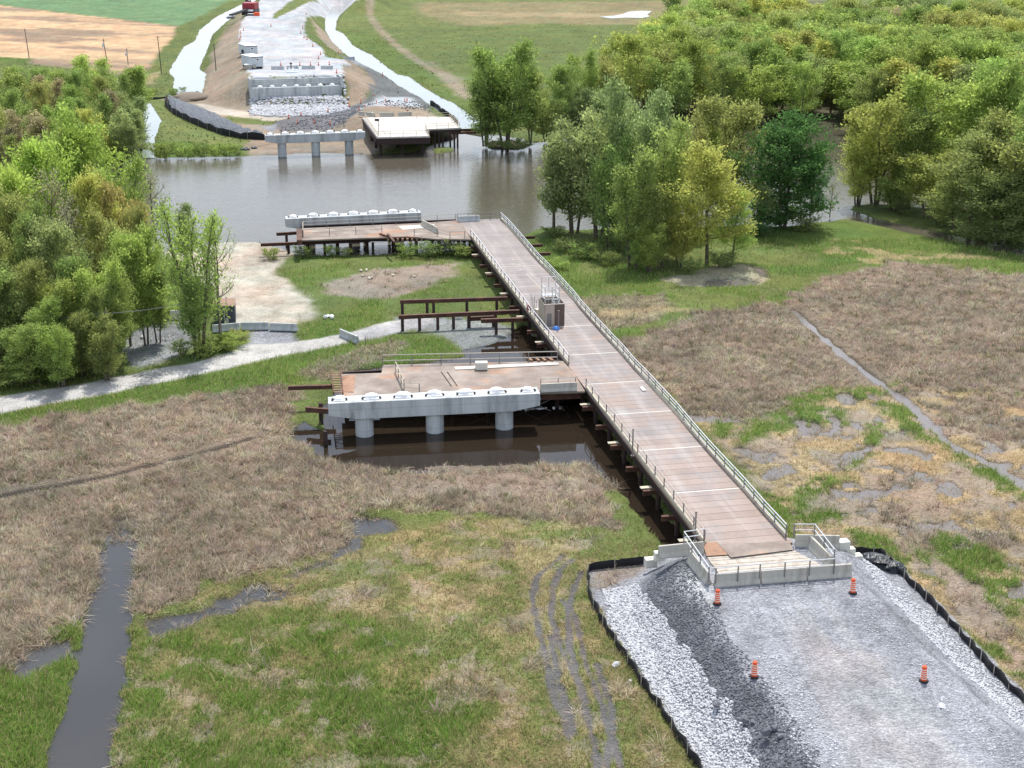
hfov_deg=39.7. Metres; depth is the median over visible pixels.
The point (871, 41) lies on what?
deciduous tree
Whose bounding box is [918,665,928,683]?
traffic drum
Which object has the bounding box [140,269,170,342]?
deciduous tree
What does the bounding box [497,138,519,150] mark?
bush
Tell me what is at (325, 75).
gravel pile
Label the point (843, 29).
deciduous tree
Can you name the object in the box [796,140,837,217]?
deciduous tree
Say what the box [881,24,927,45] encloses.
deciduous tree
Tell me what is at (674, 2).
deciduous tree
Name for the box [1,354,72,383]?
bush
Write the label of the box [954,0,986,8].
deciduous tree
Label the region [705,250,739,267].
bush
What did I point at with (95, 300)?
deciduous tree
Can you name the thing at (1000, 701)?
white riprap
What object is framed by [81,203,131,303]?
deciduous tree
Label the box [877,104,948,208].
deciduous tree
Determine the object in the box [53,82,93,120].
deciduous tree
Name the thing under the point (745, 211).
deciduous tree
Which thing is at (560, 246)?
bush
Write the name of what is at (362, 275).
rock cluster
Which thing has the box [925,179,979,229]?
deciduous tree
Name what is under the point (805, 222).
bush
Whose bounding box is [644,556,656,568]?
concrete block
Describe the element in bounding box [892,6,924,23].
deciduous tree
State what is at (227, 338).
bush
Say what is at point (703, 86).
deciduous tree
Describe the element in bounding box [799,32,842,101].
deciduous tree
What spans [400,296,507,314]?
beam frame
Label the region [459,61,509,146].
deciduous tree
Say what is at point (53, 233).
deciduous tree
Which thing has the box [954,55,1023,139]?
deciduous tree
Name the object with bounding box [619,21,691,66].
deciduous tree
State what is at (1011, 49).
deciduous tree
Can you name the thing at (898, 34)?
deciduous tree
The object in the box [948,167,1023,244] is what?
deciduous tree
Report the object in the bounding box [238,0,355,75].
approach road
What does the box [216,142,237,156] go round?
bush
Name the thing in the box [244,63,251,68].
generator box
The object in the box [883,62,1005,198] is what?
deciduous tree
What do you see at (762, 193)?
deciduous tree
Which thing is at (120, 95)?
deciduous tree
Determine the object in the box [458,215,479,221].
concrete barrier
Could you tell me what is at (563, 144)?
deciduous tree
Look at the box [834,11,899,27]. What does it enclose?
deciduous tree
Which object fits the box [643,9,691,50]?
deciduous tree
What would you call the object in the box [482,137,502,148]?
bush
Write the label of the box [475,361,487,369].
concrete block
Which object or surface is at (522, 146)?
bush
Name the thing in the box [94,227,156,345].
deciduous tree
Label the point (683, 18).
deciduous tree
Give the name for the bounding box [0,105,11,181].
deciduous tree
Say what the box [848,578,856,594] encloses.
traffic drum
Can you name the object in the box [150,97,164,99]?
silt fence
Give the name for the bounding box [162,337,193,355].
bush
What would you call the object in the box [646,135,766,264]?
deciduous tree
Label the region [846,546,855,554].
concrete block
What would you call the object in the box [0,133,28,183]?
deciduous tree
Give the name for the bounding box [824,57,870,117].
deciduous tree
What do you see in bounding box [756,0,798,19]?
deciduous tree
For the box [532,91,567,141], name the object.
deciduous tree
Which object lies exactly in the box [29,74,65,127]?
deciduous tree
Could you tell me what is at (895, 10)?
deciduous tree
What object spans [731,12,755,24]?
deciduous tree
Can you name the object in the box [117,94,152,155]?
deciduous tree
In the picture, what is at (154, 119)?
ditch water
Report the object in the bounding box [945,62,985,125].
deciduous tree
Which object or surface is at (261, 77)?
gravel pile
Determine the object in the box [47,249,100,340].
deciduous tree
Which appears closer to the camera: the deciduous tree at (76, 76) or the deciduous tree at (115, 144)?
the deciduous tree at (115, 144)
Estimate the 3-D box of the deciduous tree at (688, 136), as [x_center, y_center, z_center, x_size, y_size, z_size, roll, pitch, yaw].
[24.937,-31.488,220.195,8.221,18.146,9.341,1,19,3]
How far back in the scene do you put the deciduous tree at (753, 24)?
400.54 m
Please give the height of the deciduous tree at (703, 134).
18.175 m
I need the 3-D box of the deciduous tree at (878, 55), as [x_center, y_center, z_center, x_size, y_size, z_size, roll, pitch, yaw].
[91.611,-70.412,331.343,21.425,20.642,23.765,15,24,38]
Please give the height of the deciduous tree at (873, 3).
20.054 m
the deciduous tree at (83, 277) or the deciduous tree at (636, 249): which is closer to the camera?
the deciduous tree at (83, 277)
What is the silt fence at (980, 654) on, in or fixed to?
on the ground at (262, 290)
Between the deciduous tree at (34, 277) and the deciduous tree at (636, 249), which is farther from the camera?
the deciduous tree at (636, 249)
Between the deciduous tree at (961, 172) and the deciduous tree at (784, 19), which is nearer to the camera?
the deciduous tree at (961, 172)
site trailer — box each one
[238,43,257,54]
[241,54,263,68]
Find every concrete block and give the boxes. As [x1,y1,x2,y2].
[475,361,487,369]
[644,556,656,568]
[653,550,664,561]
[836,538,850,551]
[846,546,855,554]
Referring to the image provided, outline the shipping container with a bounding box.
[213,298,235,324]
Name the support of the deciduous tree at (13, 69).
on the ground at (262, 290)
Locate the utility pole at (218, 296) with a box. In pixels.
[217,292,222,348]
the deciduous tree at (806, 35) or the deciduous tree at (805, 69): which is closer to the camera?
the deciduous tree at (805, 69)
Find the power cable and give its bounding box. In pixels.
[111,296,215,313]
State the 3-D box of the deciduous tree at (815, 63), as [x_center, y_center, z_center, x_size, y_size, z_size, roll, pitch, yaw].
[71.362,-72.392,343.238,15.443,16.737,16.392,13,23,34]
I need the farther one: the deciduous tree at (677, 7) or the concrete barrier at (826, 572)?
the deciduous tree at (677, 7)
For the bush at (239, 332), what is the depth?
170.41 m
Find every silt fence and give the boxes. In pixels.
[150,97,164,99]
[164,95,264,139]
[430,101,457,124]
[586,557,702,767]
[854,547,1023,702]
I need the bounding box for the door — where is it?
[547,313,551,325]
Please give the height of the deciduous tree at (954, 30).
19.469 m
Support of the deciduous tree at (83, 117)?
on the ground at (262, 290)
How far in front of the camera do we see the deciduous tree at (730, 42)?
366.79 m
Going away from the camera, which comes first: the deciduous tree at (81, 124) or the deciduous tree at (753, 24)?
the deciduous tree at (81, 124)
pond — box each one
[287,325,685,544]
[602,11,650,17]
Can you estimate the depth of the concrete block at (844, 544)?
110.27 m
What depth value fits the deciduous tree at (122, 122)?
276.56 m
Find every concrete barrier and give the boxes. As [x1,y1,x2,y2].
[170,310,184,319]
[212,322,239,332]
[240,322,268,329]
[269,323,297,330]
[271,66,283,69]
[302,66,314,68]
[321,66,332,68]
[339,329,360,343]
[358,111,375,116]
[379,113,394,116]
[398,112,411,116]
[420,220,438,233]
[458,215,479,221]
[540,382,576,392]
[657,541,704,558]
[686,551,711,584]
[713,570,760,587]
[760,567,806,583]
[794,534,839,547]
[806,563,851,579]
[807,536,832,564]
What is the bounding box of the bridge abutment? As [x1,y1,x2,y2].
[248,74,342,99]
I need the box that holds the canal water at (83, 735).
[10,514,396,767]
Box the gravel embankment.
[589,538,1023,767]
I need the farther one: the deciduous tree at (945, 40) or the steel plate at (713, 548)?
the deciduous tree at (945, 40)
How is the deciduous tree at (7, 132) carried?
on the ground at (262, 290)
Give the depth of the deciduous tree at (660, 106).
212.68 m
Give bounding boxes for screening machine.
[229,2,259,15]
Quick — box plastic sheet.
[168,95,263,133]
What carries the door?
in the plywood enclosure
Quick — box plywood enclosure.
[538,297,564,325]
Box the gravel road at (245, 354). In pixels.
[0,318,434,412]
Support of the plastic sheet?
on the ground at (262, 290)
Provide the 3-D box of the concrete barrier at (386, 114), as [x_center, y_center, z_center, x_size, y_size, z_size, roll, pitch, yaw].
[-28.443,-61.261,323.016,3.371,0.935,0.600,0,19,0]
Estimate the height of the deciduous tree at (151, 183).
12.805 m
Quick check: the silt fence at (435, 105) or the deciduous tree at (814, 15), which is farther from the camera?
the deciduous tree at (814, 15)
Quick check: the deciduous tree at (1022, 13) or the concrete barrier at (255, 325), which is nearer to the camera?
the concrete barrier at (255, 325)
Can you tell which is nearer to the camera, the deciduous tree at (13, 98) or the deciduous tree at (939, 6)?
the deciduous tree at (13, 98)
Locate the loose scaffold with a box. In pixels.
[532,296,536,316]
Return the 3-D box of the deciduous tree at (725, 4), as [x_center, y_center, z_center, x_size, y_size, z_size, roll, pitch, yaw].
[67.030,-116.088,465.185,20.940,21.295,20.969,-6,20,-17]
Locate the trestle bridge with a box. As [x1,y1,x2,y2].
[457,212,792,552]
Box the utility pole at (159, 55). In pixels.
[157,36,161,73]
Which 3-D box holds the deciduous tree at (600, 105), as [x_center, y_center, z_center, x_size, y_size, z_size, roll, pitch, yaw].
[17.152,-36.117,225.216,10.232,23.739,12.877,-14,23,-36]
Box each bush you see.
[0,347,12,369]
[0,360,40,385]
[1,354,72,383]
[65,351,84,378]
[69,347,115,373]
[112,343,126,363]
[147,142,167,156]
[156,139,180,157]
[160,300,185,317]
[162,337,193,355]
[166,143,190,157]
[168,88,179,94]
[185,143,205,157]
[188,332,225,358]
[192,140,214,157]
[206,331,249,350]
[208,145,227,156]
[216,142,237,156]
[225,144,243,155]
[228,327,257,342]
[259,246,279,259]
[290,244,313,257]
[323,243,337,256]
[335,246,353,257]
[395,241,417,257]
[414,240,444,257]
[434,238,457,255]
[447,242,474,257]
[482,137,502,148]
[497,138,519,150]
[515,136,534,149]
[540,225,565,236]
[545,256,571,269]
[548,237,583,252]
[562,240,601,258]
[587,249,621,266]
[597,230,631,252]
[676,254,712,274]
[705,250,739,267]
[750,219,779,236]
[791,212,822,232]
[889,197,915,215]
[921,207,956,226]
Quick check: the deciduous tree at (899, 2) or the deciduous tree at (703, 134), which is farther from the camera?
the deciduous tree at (899, 2)
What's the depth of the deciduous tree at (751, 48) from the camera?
348.34 m
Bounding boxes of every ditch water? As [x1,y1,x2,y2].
[142,103,161,157]
[169,0,255,92]
[325,6,476,128]
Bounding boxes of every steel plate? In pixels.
[704,542,727,555]
[718,542,792,557]
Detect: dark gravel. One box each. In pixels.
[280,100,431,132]
[641,559,819,767]
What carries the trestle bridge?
on the ground at (262, 290)
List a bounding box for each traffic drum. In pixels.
[713,589,721,605]
[749,660,758,679]
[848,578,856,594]
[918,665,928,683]
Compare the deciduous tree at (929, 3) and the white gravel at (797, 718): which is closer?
the white gravel at (797, 718)
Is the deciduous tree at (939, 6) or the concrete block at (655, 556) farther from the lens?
the deciduous tree at (939, 6)
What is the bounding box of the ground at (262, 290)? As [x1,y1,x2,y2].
[0,0,1023,767]
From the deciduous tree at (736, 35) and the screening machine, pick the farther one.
the screening machine
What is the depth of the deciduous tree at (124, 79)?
312.73 m
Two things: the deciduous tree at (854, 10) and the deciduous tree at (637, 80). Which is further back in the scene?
the deciduous tree at (854, 10)
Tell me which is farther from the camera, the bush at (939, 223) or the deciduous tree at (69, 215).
the bush at (939, 223)
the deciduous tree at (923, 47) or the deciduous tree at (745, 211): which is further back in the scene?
the deciduous tree at (923, 47)
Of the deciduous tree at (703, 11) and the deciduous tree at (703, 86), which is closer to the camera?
the deciduous tree at (703, 86)
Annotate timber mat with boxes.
[707,550,820,572]
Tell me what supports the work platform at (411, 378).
in the pond at (566, 431)
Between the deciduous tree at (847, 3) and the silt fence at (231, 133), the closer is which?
the silt fence at (231, 133)
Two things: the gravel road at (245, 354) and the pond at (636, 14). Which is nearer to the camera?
the gravel road at (245, 354)
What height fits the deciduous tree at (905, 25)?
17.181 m
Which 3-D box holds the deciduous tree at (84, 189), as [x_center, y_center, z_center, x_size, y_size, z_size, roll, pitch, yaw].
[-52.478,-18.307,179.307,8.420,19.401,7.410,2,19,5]
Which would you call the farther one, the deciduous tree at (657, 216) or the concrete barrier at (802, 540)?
the deciduous tree at (657, 216)
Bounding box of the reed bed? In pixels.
[0,257,1023,767]
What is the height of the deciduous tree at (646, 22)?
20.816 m
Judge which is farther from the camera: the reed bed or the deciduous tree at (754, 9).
the deciduous tree at (754, 9)
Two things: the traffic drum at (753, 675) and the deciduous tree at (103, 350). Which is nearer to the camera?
the traffic drum at (753, 675)
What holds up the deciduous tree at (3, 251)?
on the ground at (262, 290)
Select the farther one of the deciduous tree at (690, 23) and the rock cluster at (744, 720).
the deciduous tree at (690, 23)
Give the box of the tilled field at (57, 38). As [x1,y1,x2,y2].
[0,5,178,73]
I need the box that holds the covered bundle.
[861,552,906,572]
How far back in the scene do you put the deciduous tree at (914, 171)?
234.44 m
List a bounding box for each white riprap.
[247,73,350,116]
[601,581,758,767]
[861,558,1023,728]
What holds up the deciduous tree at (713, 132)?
on the ground at (262, 290)
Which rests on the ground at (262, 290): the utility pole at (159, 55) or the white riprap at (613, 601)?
the utility pole at (159, 55)
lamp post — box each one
[631,429,633,456]
[693,511,697,541]
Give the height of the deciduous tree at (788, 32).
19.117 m
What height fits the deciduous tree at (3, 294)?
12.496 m
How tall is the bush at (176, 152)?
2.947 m
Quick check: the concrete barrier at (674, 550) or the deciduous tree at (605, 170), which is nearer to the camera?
the concrete barrier at (674, 550)
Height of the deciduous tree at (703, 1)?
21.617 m
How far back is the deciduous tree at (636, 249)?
201.54 m
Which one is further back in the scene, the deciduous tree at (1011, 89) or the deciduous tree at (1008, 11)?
the deciduous tree at (1008, 11)
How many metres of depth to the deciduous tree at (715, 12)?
425.34 m
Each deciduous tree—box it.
[0,66,31,117]
[0,82,10,122]
[0,85,37,135]
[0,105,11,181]
[0,124,21,166]
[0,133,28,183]
[0,159,45,243]
[0,183,56,260]
[0,196,64,313]
[0,213,15,250]
[0,213,42,330]
[0,257,34,350]
[0,267,23,344]
[0,307,50,381]
[1,65,44,133]
[1,108,47,149]
[1,129,82,283]
[4,252,53,353]
[15,64,73,118]
[17,214,86,296]
[20,165,88,282]
[21,79,57,133]
[25,116,63,170]
[28,289,74,351]
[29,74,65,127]
[29,130,61,176]
[29,320,78,386]
[31,101,132,279]
[33,258,93,346]
[38,96,81,138]
[39,66,90,103]
[45,190,95,271]
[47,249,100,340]
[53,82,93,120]
[53,120,89,152]
[58,66,94,122]
[59,233,102,281]
[61,310,96,376]
[66,53,119,110]
[67,283,122,351]
[68,162,127,277]
[71,92,118,166]
[71,255,131,343]
[72,105,107,153]
[80,72,112,141]
[80,135,105,170]
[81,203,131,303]
[83,312,127,381]
[89,177,154,271]
[91,150,156,257]
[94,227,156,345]
[95,67,135,105]
[96,88,122,142]
[96,272,139,362]
[98,133,115,173]
[105,107,137,170]
[105,138,128,172]
[112,90,134,152]
[112,215,172,345]
[116,197,154,311]
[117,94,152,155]
[118,67,146,107]
[119,124,147,161]
[127,169,173,243]
[128,63,157,119]
[130,108,152,167]
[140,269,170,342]
[150,194,229,352]
[171,199,199,268]
[173,274,211,354]
[195,208,238,339]
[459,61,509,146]
[461,36,545,147]
[512,62,553,145]
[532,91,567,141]
[533,131,575,231]
[536,107,607,232]
[540,60,584,136]
[556,82,596,136]
[563,101,633,238]
[564,46,605,112]
[580,24,667,103]
[583,84,656,178]
[583,86,614,125]
[583,133,637,246]
[592,68,681,236]
[594,51,625,100]
[601,148,661,266]
[618,19,686,64]
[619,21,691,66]
[619,42,681,115]
[622,48,661,95]
[624,239,647,270]
[629,114,694,254]
[632,217,671,272]
[638,11,681,22]
[640,54,699,112]
[641,56,698,125]
[642,180,681,267]
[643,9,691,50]
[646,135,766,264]
[648,22,705,103]
[653,197,707,267]
[657,129,695,217]
[660,0,697,14]
[661,34,725,114]
[667,3,684,13]
[675,17,694,28]
[677,121,716,212]
[678,14,695,22]
[679,0,712,12]
[680,7,715,22]
[681,7,738,43]
[682,6,730,24]
[683,0,732,10]
[683,44,718,109]
[684,3,734,23]
[684,86,768,208]
[689,22,734,80]
[692,17,723,43]
[695,121,724,216]
[699,0,749,21]
[699,44,745,92]
[700,52,762,120]
[701,49,754,113]
[709,185,757,260]
[711,2,755,22]
[712,33,782,81]
[713,35,748,102]
[717,0,752,8]
[718,19,779,61]
[719,19,764,36]
[722,106,852,227]
[725,38,786,94]
[725,63,785,124]
[729,24,758,40]
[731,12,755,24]
[737,1,774,19]
[742,0,772,16]
[747,175,780,223]
[748,21,796,40]
[749,36,816,117]
[753,28,802,77]
[754,7,808,35]
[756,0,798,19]
[763,0,808,11]
[765,9,813,22]
[765,29,820,108]
[775,58,834,115]
[776,38,841,112]
[781,9,837,24]
[783,0,830,14]
[784,53,834,116]
[787,19,825,36]
[792,18,833,39]
[792,20,870,98]
[795,6,832,16]
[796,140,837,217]
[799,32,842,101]
[801,11,820,21]
[810,26,870,112]
[821,3,871,25]
[822,11,854,29]
[824,0,870,15]
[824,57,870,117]
[825,182,839,217]
[826,60,875,121]
[829,39,862,85]
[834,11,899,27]
[834,22,879,41]
[834,59,897,122]
[834,131,880,205]
[835,0,886,11]
[835,83,925,204]
[836,20,892,57]
[842,66,898,119]
[845,34,889,71]
[846,30,909,50]
[856,1,878,12]
[856,5,913,24]
[857,41,944,101]
[858,15,901,43]
[869,176,915,210]
[870,21,927,55]
[873,2,916,23]
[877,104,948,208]
[878,31,961,89]
[879,56,967,120]
[881,0,925,10]
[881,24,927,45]
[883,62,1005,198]
[889,3,941,26]
[890,0,912,7]
[890,4,953,18]
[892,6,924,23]
[892,143,961,217]
[895,21,928,30]
[902,0,940,6]
[906,33,943,56]
[907,25,940,42]
[912,0,947,9]
[913,6,975,33]
[914,116,1017,234]
[918,12,965,23]
[918,58,975,133]
[919,21,960,36]
[919,35,962,54]
[922,24,981,48]
[922,78,969,133]
[925,31,1005,131]
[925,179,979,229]
[931,6,990,33]
[936,0,979,22]
[937,37,1022,82]
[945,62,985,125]
[947,47,1023,168]
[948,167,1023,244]
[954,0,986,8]
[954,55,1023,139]
[956,25,998,42]
[957,30,1019,61]
[959,12,1009,32]
[962,0,1017,28]
[962,103,1023,236]
[971,1,1019,22]
[985,14,1023,41]
[992,3,1023,21]
[992,27,1023,45]
[995,13,1023,31]
[997,94,1023,190]
[1000,41,1023,64]
[1002,0,1023,10]
[1004,50,1023,97]
[1006,185,1023,231]
[1007,8,1023,18]
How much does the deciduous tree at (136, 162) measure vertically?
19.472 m
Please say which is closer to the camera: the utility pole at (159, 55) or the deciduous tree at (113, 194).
the deciduous tree at (113, 194)
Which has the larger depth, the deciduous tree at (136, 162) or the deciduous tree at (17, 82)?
the deciduous tree at (17, 82)
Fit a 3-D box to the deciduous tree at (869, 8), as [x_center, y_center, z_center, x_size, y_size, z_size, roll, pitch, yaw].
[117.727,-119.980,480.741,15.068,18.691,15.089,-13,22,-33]
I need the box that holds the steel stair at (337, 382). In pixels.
[330,368,343,394]
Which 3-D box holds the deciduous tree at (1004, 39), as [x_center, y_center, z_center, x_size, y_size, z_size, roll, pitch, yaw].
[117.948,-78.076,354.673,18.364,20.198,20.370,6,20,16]
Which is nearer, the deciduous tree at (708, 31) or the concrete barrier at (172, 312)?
the concrete barrier at (172, 312)
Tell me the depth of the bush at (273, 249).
208.80 m
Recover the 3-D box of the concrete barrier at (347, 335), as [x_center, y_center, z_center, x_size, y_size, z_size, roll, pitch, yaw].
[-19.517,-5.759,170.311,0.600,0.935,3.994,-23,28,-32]
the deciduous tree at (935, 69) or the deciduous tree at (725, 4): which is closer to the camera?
the deciduous tree at (935, 69)
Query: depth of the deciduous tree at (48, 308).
154.94 m
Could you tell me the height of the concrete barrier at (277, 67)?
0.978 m
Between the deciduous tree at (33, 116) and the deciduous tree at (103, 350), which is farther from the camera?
the deciduous tree at (33, 116)
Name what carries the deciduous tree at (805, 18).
on the ground at (262, 290)
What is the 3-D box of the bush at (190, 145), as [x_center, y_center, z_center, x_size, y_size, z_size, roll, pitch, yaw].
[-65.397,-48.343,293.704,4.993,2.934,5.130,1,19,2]
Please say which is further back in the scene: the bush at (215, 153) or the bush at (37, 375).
the bush at (215, 153)
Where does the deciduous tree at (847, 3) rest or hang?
on the ground at (262, 290)
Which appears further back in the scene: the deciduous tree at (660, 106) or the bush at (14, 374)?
the deciduous tree at (660, 106)
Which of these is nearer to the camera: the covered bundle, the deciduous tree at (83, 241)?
the covered bundle
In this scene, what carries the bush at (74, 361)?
on the ground at (262, 290)
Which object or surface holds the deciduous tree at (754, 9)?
on the ground at (262, 290)
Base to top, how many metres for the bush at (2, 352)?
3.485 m
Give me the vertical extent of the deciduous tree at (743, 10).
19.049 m
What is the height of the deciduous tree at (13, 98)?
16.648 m
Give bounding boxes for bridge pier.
[264,129,364,156]
[285,209,420,228]
[328,386,539,437]
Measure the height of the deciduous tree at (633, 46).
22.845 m
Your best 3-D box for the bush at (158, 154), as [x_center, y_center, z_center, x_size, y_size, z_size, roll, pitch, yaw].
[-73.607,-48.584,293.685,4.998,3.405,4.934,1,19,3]
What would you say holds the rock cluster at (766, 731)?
on the gravel embankment
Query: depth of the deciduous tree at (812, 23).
385.54 m
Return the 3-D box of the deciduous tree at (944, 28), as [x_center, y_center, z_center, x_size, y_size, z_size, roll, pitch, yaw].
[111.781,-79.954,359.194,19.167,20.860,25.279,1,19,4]
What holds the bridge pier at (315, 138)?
on the ground at (262, 290)
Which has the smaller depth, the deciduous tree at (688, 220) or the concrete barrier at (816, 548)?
the concrete barrier at (816, 548)
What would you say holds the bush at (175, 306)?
on the ground at (262, 290)
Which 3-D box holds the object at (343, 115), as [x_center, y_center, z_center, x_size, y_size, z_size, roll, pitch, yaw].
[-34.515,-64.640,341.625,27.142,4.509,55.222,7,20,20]
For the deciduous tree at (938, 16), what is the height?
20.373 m
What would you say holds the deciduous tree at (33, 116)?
on the ground at (262, 290)
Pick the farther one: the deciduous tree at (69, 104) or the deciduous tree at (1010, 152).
the deciduous tree at (69, 104)
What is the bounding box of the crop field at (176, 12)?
[0,0,227,24]
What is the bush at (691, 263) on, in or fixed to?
on the ground at (262, 290)
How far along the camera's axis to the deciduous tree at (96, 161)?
266.28 m
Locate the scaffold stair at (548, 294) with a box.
[541,276,559,303]
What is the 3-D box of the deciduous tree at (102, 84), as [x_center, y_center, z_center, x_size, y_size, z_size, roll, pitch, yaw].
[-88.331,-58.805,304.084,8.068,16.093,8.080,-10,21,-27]
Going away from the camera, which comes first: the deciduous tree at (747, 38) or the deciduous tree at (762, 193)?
the deciduous tree at (762, 193)
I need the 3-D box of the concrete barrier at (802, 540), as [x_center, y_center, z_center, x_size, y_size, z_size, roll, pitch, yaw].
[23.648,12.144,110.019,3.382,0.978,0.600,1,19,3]
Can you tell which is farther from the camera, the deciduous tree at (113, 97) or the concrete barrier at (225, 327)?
the deciduous tree at (113, 97)
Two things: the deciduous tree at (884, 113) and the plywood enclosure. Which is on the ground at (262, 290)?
the deciduous tree at (884, 113)
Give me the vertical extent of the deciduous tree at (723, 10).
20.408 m
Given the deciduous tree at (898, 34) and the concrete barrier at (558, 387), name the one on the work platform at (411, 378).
the concrete barrier at (558, 387)
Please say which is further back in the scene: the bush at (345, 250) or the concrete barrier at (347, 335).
the bush at (345, 250)
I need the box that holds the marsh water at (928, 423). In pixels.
[689,268,1023,599]
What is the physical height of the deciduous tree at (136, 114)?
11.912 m
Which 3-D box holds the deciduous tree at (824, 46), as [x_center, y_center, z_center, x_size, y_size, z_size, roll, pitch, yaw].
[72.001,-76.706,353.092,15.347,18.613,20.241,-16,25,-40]
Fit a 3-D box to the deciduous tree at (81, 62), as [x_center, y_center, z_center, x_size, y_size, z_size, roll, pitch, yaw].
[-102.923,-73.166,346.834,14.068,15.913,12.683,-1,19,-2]
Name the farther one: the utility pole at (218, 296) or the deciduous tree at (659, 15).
the deciduous tree at (659, 15)
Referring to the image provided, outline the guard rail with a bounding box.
[683,524,835,583]
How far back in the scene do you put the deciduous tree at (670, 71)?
351.81 m
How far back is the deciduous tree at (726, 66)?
333.79 m
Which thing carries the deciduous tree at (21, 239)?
on the ground at (262, 290)
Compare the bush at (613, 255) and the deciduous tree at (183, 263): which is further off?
the bush at (613, 255)
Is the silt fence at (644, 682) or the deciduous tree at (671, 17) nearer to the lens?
the silt fence at (644, 682)
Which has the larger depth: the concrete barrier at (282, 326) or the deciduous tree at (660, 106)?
the deciduous tree at (660, 106)
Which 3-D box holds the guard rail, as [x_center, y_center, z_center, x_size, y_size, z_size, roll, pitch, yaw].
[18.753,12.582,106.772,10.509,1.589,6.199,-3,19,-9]
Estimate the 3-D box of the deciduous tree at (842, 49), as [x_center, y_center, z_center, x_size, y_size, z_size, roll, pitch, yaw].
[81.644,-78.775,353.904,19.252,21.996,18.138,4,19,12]
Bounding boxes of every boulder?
[712,700,720,706]
[853,552,862,558]
[937,702,945,708]
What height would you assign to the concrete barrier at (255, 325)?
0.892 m
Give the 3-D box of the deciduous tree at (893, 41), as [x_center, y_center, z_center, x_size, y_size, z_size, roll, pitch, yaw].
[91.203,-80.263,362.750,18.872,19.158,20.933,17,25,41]
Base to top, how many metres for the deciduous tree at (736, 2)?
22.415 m
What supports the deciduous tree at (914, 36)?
on the ground at (262, 290)
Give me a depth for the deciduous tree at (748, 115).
232.11 m
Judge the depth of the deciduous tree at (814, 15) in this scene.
435.72 m
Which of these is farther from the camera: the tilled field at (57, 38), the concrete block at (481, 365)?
the tilled field at (57, 38)
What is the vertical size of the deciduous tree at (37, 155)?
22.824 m
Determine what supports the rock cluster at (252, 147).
on the ground at (262, 290)
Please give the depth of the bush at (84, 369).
157.59 m
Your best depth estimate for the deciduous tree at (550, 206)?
223.92 m
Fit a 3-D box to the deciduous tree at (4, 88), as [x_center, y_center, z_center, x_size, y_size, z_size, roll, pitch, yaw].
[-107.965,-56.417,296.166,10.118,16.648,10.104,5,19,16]
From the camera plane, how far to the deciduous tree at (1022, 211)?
212.84 m
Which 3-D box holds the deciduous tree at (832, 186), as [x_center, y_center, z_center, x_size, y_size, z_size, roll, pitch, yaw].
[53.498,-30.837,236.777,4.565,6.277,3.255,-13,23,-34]
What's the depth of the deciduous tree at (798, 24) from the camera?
396.65 m
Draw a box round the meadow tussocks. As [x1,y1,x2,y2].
[1,0,643,155]
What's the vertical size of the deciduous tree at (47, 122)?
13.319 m
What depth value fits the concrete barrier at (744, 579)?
103.73 m
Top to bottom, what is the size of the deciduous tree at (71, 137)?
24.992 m
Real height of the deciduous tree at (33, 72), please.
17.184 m
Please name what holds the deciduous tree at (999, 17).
on the ground at (262, 290)
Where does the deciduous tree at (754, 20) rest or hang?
on the ground at (262, 290)
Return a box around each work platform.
[261,214,470,253]
[288,351,584,444]
[362,112,478,155]
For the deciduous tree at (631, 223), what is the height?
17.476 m
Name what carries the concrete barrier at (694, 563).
on the gravel embankment
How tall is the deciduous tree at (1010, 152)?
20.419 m
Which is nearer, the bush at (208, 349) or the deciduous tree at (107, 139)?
the bush at (208, 349)
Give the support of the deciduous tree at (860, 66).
on the ground at (262, 290)
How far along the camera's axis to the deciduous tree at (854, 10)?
422.05 m
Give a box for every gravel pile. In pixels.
[252,75,270,78]
[315,73,336,76]
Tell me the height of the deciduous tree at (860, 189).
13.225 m
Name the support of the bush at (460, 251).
on the ground at (262, 290)
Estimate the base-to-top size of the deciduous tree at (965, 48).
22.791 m
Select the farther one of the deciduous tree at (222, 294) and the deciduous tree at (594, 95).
the deciduous tree at (594, 95)
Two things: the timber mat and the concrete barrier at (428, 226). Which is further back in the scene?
the concrete barrier at (428, 226)
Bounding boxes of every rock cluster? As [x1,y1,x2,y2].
[240,146,256,149]
[323,314,333,318]
[359,268,415,279]
[739,717,754,723]
[760,725,785,738]
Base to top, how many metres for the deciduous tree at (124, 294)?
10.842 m
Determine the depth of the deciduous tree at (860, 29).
365.46 m
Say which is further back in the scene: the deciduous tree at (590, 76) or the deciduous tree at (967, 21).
the deciduous tree at (967, 21)
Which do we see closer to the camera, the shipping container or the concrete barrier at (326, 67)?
the shipping container
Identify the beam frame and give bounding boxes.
[399,309,519,330]
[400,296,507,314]
[467,315,493,327]
[481,317,522,335]
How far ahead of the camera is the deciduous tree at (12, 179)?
174.68 m
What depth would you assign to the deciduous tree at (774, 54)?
342.34 m
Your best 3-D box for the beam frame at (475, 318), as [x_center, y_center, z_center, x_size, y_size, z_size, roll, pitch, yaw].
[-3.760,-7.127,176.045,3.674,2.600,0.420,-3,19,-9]
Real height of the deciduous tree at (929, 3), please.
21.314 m
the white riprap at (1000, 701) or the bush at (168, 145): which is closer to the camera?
the white riprap at (1000, 701)
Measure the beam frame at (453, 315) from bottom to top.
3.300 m
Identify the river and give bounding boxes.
[30,125,1023,262]
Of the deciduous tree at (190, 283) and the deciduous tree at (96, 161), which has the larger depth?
the deciduous tree at (96, 161)
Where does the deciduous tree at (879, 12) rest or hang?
on the ground at (262, 290)
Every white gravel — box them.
[753,650,842,767]
[846,581,1023,767]
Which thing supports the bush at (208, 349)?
on the ground at (262, 290)
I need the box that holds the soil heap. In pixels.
[172,92,208,101]

